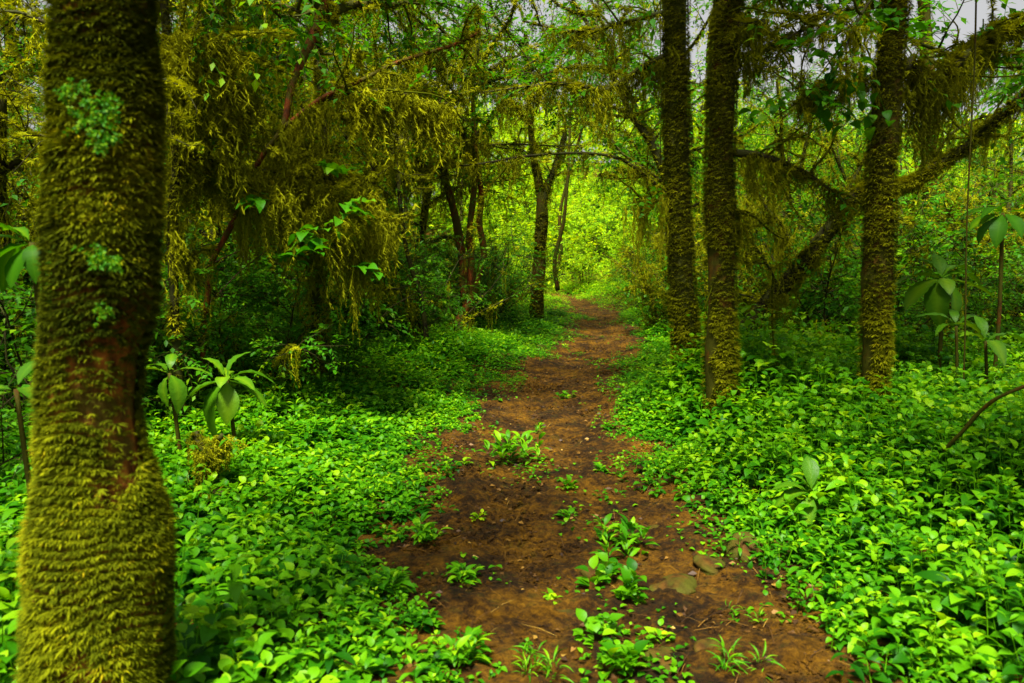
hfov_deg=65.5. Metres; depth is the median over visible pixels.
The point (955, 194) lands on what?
shrub
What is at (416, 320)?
shrub
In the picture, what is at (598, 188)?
shrub
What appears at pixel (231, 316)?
shrub
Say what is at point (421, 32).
moss hung tree
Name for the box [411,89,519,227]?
yellow green tree
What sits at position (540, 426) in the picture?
weed
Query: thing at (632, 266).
shrub
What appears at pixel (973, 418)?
fallen branch
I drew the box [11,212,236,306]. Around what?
shrub
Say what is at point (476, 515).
weed
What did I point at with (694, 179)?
moss hung tree
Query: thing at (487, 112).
yellow green tree
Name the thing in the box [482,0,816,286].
moss draped tree
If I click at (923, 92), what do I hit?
mossy tree
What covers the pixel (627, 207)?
shrub
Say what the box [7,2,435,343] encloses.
moss hung tree
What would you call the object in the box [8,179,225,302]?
shrub
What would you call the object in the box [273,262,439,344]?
shrub
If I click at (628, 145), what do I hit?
yellow green tree
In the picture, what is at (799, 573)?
weed
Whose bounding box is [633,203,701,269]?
moss hung tree
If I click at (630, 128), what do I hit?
distant forest
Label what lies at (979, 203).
shrub
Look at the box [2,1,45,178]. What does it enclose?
moss draped tree
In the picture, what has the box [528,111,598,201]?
yellow green tree
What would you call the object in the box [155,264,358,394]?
shrub
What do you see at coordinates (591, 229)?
shrub
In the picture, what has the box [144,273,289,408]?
shrub
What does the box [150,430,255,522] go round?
mossy stump
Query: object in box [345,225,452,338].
shrub
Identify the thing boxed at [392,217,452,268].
shrub
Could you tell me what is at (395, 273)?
shrub
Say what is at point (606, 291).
ground cover
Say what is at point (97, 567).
mossy tree
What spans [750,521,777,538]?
weed
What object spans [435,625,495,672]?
weed
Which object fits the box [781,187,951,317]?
shrub
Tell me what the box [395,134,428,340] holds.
sapling
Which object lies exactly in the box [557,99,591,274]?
sapling
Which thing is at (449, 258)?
shrub
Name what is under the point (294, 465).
ground cover
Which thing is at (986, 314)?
shrub
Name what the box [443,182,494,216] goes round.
shrub
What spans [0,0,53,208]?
moss draped tree
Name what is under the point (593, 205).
shrub
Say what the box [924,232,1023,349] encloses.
shrub
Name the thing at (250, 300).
shrub
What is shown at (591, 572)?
stone
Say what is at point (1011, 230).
shrub
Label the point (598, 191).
shrub
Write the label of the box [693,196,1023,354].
shrub
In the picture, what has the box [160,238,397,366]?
shrub
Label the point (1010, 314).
shrub
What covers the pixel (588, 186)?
shrub
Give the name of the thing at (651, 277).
shrub
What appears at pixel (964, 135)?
moss draped tree
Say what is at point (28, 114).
moss hung tree
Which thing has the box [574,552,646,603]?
weed
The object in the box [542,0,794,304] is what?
moss draped tree
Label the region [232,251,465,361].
shrub
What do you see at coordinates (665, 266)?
shrub
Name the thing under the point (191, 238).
shrub
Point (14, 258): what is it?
broad leaved plant
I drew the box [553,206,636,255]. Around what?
shrub
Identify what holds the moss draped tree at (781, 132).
on the ground at (533, 607)
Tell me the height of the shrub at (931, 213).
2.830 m
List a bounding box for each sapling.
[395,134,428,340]
[552,108,570,290]
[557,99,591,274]
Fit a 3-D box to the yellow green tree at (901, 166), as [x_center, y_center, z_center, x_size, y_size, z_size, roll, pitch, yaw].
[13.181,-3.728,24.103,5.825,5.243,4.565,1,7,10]
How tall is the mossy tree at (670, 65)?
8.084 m
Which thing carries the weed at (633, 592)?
on the ground at (533, 607)
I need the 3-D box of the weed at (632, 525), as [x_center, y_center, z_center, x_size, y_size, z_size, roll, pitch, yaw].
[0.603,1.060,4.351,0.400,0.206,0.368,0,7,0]
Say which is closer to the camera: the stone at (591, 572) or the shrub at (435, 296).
the stone at (591, 572)
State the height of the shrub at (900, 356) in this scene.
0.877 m
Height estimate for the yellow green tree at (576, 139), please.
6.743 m
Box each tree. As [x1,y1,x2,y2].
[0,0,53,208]
[0,0,286,306]
[0,19,204,385]
[0,37,43,138]
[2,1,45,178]
[2,80,42,240]
[6,79,189,232]
[6,172,55,235]
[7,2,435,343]
[8,0,174,193]
[8,0,332,206]
[11,0,181,682]
[153,0,479,288]
[155,0,348,429]
[159,7,207,229]
[166,0,490,407]
[174,13,433,226]
[184,8,449,272]
[193,0,419,390]
[202,0,421,299]
[261,0,582,241]
[293,0,483,218]
[301,0,614,333]
[325,0,608,276]
[392,155,438,225]
[394,88,451,228]
[398,0,661,323]
[402,139,500,217]
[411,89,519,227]
[420,0,703,397]
[436,89,509,200]
[468,90,516,141]
[479,100,561,194]
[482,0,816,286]
[482,111,562,213]
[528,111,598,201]
[533,0,983,430]
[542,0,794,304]
[542,101,613,190]
[546,0,846,226]
[598,122,653,168]
[600,110,658,187]
[616,38,775,252]
[624,94,697,182]
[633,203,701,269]
[647,145,807,289]
[695,97,764,169]
[699,103,764,181]
[700,50,870,314]
[701,58,868,243]
[728,0,1023,423]
[733,0,1023,341]
[737,115,830,198]
[765,132,866,229]
[778,94,920,204]
[791,95,901,195]
[799,131,864,206]
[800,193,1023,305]
[803,17,977,255]
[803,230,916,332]
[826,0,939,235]
[897,139,1023,241]
[897,157,1021,209]
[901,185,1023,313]
[902,112,1023,206]
[905,68,1006,195]
[912,163,985,200]
[927,60,1023,263]
[937,114,1023,235]
[962,149,1023,240]
[974,199,1023,276]
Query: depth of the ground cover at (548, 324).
11.15 m
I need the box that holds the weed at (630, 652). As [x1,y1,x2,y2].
[593,640,650,682]
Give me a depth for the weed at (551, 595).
3.71 m
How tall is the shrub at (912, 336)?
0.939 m
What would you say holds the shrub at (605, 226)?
on the ground at (533, 607)
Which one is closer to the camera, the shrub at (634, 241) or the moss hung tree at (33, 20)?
the moss hung tree at (33, 20)
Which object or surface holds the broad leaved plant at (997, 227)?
on the ground at (533, 607)
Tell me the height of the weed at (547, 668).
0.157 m
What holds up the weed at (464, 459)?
on the ground at (533, 607)
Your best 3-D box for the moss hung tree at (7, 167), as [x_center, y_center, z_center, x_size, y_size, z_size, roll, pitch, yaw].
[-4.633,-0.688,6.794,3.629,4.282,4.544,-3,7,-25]
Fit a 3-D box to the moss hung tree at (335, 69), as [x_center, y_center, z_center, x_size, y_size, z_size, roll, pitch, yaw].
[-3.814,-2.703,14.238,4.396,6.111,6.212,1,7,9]
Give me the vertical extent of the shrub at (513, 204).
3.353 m
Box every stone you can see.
[557,609,575,615]
[579,566,597,576]
[636,524,658,529]
[644,646,677,672]
[649,573,696,594]
[693,554,725,574]
[693,638,719,651]
[722,532,765,563]
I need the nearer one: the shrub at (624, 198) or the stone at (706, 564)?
the stone at (706, 564)
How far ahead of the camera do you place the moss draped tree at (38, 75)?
19.29 m
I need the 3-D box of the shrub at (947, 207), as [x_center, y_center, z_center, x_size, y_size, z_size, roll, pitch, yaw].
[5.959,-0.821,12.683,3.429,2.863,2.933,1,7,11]
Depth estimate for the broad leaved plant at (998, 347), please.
6.33 m
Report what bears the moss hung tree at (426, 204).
on the ground at (533, 607)
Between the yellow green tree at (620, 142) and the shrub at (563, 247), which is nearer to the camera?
the shrub at (563, 247)
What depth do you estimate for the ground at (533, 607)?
4.32 m
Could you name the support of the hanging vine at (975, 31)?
hanging from the mossy tree at (923, 92)
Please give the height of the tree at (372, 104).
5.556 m
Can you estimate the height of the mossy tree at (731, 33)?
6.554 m
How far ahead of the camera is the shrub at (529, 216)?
32.37 m
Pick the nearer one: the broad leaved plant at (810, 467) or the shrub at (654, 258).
the broad leaved plant at (810, 467)
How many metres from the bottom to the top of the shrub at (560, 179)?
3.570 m
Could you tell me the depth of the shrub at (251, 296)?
7.35 m
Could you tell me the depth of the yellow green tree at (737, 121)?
41.61 m
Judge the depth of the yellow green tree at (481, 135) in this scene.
46.27 m
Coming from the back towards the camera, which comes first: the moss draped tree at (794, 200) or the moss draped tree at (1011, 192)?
the moss draped tree at (794, 200)
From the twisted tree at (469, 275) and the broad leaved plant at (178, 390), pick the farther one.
the twisted tree at (469, 275)
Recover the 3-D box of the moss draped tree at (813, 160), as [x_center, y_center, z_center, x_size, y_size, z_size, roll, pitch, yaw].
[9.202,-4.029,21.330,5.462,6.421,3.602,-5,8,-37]
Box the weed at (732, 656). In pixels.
[706,635,783,681]
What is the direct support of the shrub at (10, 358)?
on the ground at (533, 607)
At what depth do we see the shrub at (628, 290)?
14.93 m
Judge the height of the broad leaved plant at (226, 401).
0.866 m
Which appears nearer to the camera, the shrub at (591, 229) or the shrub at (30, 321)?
the shrub at (30, 321)
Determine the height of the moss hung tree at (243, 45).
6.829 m
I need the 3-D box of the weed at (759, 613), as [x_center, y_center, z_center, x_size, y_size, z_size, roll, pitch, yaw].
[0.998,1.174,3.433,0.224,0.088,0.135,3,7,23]
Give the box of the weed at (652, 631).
[644,626,673,643]
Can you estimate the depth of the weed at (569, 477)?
5.39 m
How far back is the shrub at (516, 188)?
42.01 m
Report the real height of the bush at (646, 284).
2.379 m
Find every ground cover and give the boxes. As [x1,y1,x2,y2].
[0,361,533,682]
[219,302,595,400]
[400,179,856,236]
[452,223,654,311]
[499,292,574,312]
[592,297,1023,682]
[594,302,1023,393]
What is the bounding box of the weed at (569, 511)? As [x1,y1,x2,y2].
[554,508,577,516]
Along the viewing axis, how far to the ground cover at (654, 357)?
11.63 m
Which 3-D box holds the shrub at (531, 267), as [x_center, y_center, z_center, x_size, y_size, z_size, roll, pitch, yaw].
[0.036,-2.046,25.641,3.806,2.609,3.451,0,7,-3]
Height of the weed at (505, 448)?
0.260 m
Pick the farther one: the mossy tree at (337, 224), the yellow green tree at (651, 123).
the yellow green tree at (651, 123)
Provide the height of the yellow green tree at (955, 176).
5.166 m
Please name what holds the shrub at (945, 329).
on the ground at (533, 607)
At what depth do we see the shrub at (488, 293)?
16.70 m
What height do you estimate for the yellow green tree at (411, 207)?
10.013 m
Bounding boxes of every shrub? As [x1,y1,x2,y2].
[0,205,272,375]
[0,242,40,392]
[0,250,225,436]
[0,261,292,409]
[0,290,37,408]
[0,345,35,499]
[2,292,219,417]
[5,268,306,384]
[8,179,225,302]
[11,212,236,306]
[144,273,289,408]
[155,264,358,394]
[160,202,289,320]
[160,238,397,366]
[162,213,302,329]
[192,219,283,290]
[208,282,350,384]
[228,258,370,327]
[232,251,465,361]
[234,208,437,326]
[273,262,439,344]
[292,315,404,391]
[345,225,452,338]
[361,209,556,349]
[386,232,497,304]
[391,219,514,272]
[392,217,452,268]
[402,256,480,317]
[403,232,513,326]
[420,224,558,324]
[427,225,517,261]
[434,262,514,316]
[435,228,579,312]
[437,150,514,203]
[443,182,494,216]
[452,185,532,247]
[461,205,594,303]
[464,241,568,296]
[466,170,513,212]
[475,169,555,238]
[475,258,525,299]
[483,202,534,233]
[489,167,553,215]
[491,186,592,246]
[498,186,594,272]
[510,159,596,236]
[520,174,597,235]
[525,156,593,194]
[525,211,623,291]
[525,225,599,265]
[531,190,640,266]
[546,155,622,216]
[548,219,594,258]
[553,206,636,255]
[562,175,601,201]
[571,195,658,255]
[577,197,613,217]
[581,214,625,242]
[587,179,618,202]
[590,253,658,294]
[601,168,642,211]
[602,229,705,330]
[603,179,664,235]
[604,230,703,305]
[606,245,670,307]
[609,181,644,197]
[612,194,631,220]
[613,247,655,295]
[615,236,760,318]
[618,216,665,271]
[620,218,706,315]
[620,226,651,269]
[621,234,706,312]
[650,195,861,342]
[661,185,897,323]
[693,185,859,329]
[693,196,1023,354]
[736,144,1023,341]
[741,193,982,340]
[763,193,952,328]
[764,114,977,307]
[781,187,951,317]
[787,198,1022,324]
[818,334,903,365]
[820,191,1022,289]
[829,160,1023,326]
[832,256,1007,351]
[851,336,973,373]
[856,326,946,352]
[899,151,1023,321]
[923,339,1023,384]
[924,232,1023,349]
[932,307,1023,360]
[944,224,1023,322]
[950,291,1023,361]
[963,262,1023,338]
[990,198,1022,290]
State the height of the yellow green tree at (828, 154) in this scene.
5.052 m
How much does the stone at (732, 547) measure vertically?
0.225 m
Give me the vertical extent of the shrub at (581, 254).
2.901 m
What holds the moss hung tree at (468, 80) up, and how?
on the ground at (533, 607)
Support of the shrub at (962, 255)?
on the ground at (533, 607)
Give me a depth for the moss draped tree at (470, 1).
16.49 m
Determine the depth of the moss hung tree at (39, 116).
13.94 m
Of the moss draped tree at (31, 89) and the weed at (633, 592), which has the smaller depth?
the weed at (633, 592)
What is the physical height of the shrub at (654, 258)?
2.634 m
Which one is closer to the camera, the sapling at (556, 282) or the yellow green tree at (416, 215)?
the sapling at (556, 282)
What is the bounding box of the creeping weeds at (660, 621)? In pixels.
[258,317,1014,682]
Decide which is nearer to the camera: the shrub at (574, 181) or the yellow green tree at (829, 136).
the yellow green tree at (829, 136)
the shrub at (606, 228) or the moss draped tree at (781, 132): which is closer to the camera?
the moss draped tree at (781, 132)
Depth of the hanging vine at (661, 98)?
8.77 m
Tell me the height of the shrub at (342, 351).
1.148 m
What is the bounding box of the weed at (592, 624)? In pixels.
[572,608,623,650]
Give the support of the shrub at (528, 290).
on the ground at (533, 607)
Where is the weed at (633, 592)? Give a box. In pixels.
[614,575,647,604]
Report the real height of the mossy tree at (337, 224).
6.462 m
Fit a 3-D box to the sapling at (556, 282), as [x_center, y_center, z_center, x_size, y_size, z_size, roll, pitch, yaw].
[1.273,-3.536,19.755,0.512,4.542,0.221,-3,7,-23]
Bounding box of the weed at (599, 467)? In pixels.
[593,462,609,473]
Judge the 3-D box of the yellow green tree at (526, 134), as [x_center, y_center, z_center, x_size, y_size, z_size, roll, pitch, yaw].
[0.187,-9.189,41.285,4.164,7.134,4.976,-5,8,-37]
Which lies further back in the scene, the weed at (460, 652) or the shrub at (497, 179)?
the shrub at (497, 179)
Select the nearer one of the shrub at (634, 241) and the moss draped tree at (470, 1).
the moss draped tree at (470, 1)
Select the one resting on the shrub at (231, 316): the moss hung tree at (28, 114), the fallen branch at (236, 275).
the fallen branch at (236, 275)
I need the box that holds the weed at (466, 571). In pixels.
[445,561,484,584]
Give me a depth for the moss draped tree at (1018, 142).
20.47 m
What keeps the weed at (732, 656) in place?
on the ground at (533, 607)
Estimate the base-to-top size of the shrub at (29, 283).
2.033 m
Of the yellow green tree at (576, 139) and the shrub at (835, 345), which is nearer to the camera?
the shrub at (835, 345)
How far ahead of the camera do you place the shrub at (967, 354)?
7.49 m
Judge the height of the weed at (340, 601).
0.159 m
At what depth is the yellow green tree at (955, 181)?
27.65 m
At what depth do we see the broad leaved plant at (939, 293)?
7.32 m
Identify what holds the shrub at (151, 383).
on the ground at (533, 607)
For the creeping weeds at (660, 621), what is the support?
on the ground at (533, 607)
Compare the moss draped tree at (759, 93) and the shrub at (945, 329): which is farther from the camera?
the moss draped tree at (759, 93)
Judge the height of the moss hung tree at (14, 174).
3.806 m
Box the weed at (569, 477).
[555,474,579,488]
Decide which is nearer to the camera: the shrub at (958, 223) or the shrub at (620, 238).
the shrub at (958, 223)
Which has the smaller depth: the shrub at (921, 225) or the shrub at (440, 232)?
the shrub at (921, 225)
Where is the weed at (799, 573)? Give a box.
[786,569,806,588]
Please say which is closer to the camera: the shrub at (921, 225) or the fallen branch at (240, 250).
the fallen branch at (240, 250)
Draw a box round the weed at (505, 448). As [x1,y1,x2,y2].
[477,429,549,466]
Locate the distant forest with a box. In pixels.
[11,89,1023,225]
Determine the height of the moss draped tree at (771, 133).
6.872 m
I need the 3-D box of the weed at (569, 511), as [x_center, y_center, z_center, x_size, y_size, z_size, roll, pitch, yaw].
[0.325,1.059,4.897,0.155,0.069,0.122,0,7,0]
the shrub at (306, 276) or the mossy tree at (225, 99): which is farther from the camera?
the shrub at (306, 276)
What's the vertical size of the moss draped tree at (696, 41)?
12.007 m
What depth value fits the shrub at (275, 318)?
8.39 m
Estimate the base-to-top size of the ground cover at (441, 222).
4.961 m
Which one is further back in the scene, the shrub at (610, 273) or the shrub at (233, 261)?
the shrub at (610, 273)
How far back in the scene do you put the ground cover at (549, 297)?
22.34 m
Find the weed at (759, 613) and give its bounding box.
[721,600,766,622]
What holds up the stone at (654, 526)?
on the ground at (533, 607)
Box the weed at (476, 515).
[469,509,487,520]
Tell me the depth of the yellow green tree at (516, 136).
47.99 m
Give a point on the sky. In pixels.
(967, 11)
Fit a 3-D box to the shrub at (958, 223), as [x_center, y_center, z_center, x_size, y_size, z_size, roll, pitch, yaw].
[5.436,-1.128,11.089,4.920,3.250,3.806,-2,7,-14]
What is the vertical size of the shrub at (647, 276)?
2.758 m
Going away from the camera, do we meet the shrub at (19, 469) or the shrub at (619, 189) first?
the shrub at (19, 469)
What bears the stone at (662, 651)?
on the ground at (533, 607)
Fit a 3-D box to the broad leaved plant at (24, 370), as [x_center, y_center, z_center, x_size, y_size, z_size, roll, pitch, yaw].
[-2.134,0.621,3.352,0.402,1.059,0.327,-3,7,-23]
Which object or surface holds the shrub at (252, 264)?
on the ground at (533, 607)
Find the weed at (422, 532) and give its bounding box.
[409,511,451,544]
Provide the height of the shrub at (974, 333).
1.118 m
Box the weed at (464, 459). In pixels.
[456,457,473,465]
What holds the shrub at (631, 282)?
on the ground at (533, 607)
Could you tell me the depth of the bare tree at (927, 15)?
13.44 m
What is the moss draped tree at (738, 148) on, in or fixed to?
on the ground at (533, 607)
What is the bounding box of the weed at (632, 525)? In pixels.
[590,513,657,557]
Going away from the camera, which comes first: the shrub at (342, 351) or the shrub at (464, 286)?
the shrub at (342, 351)
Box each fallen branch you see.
[195,251,265,311]
[215,244,302,261]
[942,385,1023,451]
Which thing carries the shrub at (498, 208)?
on the ground at (533, 607)
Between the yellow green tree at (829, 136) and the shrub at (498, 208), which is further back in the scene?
the shrub at (498, 208)
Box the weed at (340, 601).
[301,578,382,645]
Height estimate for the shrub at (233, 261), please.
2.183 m
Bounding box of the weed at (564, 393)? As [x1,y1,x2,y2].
[555,390,576,399]
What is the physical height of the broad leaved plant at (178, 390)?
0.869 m
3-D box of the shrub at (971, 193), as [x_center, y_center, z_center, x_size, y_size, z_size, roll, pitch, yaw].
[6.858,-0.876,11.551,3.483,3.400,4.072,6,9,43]
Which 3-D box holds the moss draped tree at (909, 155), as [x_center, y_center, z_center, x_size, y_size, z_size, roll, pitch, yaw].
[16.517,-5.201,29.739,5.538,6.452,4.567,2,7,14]
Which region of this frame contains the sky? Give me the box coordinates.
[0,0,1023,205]
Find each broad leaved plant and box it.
[0,223,44,365]
[0,361,39,500]
[137,353,211,465]
[185,352,273,445]
[770,456,827,530]
[894,253,994,375]
[912,309,989,391]
[953,315,1023,396]
[955,206,1023,389]
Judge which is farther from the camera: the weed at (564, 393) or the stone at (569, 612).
the weed at (564, 393)
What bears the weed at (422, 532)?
on the ground at (533, 607)
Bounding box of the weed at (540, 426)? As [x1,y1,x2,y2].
[534,422,544,432]
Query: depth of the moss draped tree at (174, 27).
25.87 m
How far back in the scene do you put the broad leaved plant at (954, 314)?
6.85 m
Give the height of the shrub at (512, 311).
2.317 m
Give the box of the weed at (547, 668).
[510,640,573,682]
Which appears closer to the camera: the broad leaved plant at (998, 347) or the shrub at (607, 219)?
the broad leaved plant at (998, 347)
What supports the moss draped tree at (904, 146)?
on the ground at (533, 607)
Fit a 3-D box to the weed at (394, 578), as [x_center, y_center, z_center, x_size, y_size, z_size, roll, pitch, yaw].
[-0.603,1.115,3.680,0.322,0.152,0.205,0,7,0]
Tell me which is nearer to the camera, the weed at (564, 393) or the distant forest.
the weed at (564, 393)
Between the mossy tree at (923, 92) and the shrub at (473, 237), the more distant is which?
the shrub at (473, 237)
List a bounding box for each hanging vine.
[660,1,661,164]
[962,0,976,391]
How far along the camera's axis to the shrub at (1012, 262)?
11.11 m
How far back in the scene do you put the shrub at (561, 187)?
39.40 m
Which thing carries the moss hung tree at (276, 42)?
on the ground at (533, 607)
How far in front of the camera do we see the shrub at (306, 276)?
12.12 m
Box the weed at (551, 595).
[543,588,562,604]
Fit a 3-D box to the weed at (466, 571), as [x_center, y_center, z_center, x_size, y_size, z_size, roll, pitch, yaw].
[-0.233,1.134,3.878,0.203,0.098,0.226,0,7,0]
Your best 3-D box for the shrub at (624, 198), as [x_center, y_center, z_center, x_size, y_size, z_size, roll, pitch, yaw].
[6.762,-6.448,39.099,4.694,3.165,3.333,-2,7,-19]
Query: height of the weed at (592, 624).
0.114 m
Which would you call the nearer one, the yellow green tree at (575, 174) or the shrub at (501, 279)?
the shrub at (501, 279)
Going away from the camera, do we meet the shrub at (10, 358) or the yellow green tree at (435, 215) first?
the shrub at (10, 358)
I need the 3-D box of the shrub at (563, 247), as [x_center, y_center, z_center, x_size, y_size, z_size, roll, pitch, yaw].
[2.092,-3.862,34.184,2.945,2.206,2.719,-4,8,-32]
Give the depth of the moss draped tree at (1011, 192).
13.45 m
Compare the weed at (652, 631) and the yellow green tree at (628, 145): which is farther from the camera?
the yellow green tree at (628, 145)
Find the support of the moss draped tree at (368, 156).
on the ground at (533, 607)
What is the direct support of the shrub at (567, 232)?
on the ground at (533, 607)
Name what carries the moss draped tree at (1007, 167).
on the ground at (533, 607)
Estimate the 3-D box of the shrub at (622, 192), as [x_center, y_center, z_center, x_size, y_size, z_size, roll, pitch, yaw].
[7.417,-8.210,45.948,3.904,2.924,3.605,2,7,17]
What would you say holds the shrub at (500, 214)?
on the ground at (533, 607)
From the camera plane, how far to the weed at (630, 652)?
3.06 m
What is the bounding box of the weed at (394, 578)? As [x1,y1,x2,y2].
[361,565,414,597]
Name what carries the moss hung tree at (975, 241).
on the ground at (533, 607)
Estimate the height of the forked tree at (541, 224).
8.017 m
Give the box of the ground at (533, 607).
[1,163,1023,682]
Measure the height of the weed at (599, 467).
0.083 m
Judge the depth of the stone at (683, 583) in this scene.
3.85 m
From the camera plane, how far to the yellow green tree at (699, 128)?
22.05 m
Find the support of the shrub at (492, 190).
on the ground at (533, 607)
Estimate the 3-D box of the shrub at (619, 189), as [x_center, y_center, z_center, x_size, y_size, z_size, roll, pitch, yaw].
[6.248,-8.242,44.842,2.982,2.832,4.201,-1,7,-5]
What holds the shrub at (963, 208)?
on the ground at (533, 607)
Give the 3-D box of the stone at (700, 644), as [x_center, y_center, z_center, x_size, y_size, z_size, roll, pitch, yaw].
[0.802,1.258,3.230,0.128,0.076,0.192,4,8,34]
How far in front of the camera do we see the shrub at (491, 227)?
37.47 m
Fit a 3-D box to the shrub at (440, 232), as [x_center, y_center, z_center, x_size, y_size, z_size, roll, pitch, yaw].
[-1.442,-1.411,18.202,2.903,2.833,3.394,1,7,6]

